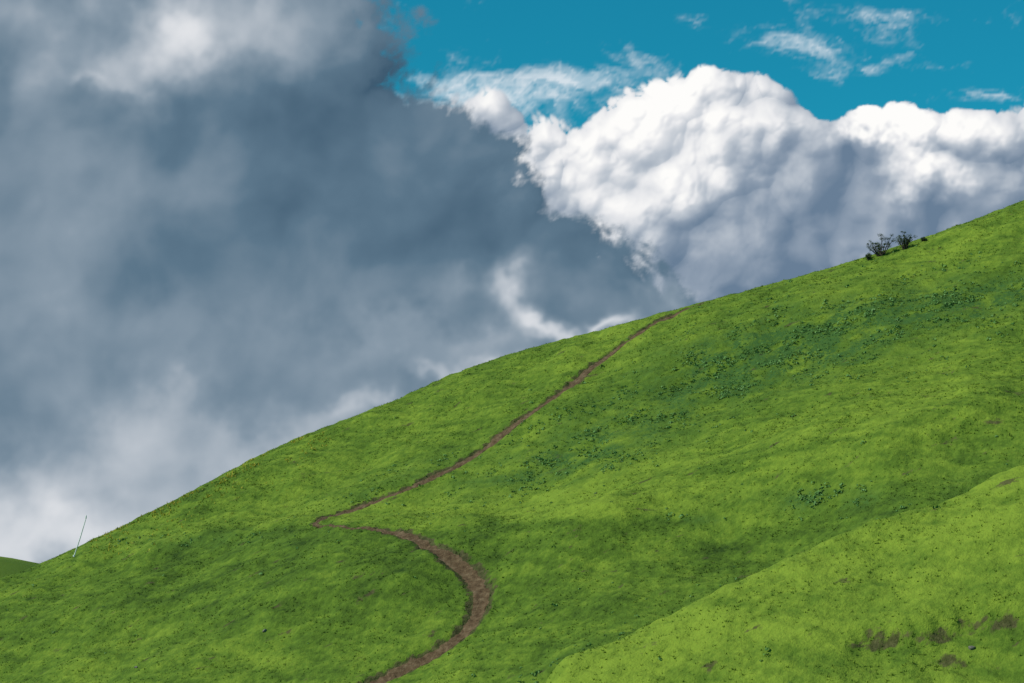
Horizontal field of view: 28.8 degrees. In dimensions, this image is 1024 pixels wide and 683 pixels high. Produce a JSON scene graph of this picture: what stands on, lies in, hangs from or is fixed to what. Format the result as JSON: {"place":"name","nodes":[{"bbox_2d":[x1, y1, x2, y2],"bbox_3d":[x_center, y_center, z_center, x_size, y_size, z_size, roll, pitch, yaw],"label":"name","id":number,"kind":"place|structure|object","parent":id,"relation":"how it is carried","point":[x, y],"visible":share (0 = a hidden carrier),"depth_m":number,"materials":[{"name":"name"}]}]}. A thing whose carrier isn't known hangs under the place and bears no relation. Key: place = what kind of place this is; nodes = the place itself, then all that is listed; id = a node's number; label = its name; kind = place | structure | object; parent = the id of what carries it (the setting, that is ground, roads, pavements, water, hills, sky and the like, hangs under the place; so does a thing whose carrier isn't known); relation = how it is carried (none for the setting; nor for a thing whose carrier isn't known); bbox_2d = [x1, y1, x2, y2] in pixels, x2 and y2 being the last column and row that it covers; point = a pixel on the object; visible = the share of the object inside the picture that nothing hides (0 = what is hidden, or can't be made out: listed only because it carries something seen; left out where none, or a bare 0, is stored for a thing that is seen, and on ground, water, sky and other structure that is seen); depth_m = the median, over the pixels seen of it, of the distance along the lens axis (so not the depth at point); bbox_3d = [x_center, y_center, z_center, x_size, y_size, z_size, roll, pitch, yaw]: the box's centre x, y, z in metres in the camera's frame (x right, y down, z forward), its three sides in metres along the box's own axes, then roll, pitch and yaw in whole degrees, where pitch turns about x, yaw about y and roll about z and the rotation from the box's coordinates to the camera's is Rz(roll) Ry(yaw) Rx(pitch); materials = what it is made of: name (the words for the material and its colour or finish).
{"place":"outdoors","nodes":[
{"label":"outdoors","id":0,"kind":"place"},
{"bbox_2d":[0,0,696,562],"bbox_3d":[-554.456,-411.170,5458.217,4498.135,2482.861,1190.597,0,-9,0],"label":"cloud","id":1,"kind":"structure","parent":0,"point":[234,234],"depth_m":5767.03,"materials":[{"name":"grey"}]},
{"bbox_2d":[312,304,699,682],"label":"dirt path","id":2,"kind":"structure","parent":0,"point":[476,586],"depth_m":170.92,"materials":[{"name":"brown soil"}]},
{"bbox_2d":[0,200,1023,682],"bbox_3d":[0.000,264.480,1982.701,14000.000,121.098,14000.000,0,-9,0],"label":"grassy hillside","id":3,"kind":"structure","parent":0,"point":[966,562],"depth_m":172.56,"materials":[{"name":"green plant"}]},
{"bbox_2d":[73,515,86,556],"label":"leaning pole","id":4,"kind":"object","parent":3,"relation":"on","point":[80,537],"visible":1,"depth_m":207.96,"materials":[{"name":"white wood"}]},
{"bbox_2d":[89,429,329,560],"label":"wildflowers","id":5,"kind":"object","parent":3,"relation":"on","point":[169,505],"visible":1,"depth_m":213.14,"materials":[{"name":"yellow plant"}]},
{"bbox_2d":[0,240,1023,682],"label":"broadleaf weeds","id":6,"kind":"object","parent":3,"relation":"on","point":[724,394],"visible":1,"depth_m":197.37,"materials":[{"name":"green plant"}]},
{"bbox_2d":[865,252,870,259],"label":"bush","id":7,"kind":"object","parent":3,"relation":"on","point":[868,255],"visible":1,"depth_m":220.91,"materials":[{"name":"green plant"}]},
{"bbox_2d":[867,233,894,256],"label":"bush","id":8,"kind":"object","parent":3,"relation":"on","point":[878,249],"visible":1,"depth_m":221.06,"materials":[{"name":"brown plant"}]},
{"bbox_2d":[895,231,917,249],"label":"bush","id":9,"kind":"object","parent":3,"relation":"on","point":[904,241],"visible":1,"depth_m":220.02,"materials":[{"name":"green plant"}]},
{"bbox_2d":[378,0,1023,133],"label":"sky","id":10,"kind":"structure","parent":0,"point":[940,56],"materials":[{"name":"blue"}]},
{"bbox_2d":[431,36,1000,113],"bbox_3d":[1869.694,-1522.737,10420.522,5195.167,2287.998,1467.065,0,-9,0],"label":"cloud","id":11,"kind":"structure","parent":0,"point":[516,89],"depth_m":10904.28,"materials":[{"name":"white"}]},
{"bbox_2d":[451,65,1023,302],"bbox_3d":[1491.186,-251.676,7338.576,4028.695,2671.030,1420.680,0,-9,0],"label":"cloud","id":12,"kind":"structure","parent":0,"point":[705,182],"depth_m":7418.04,"materials":[{"name":"white"}]}
]}

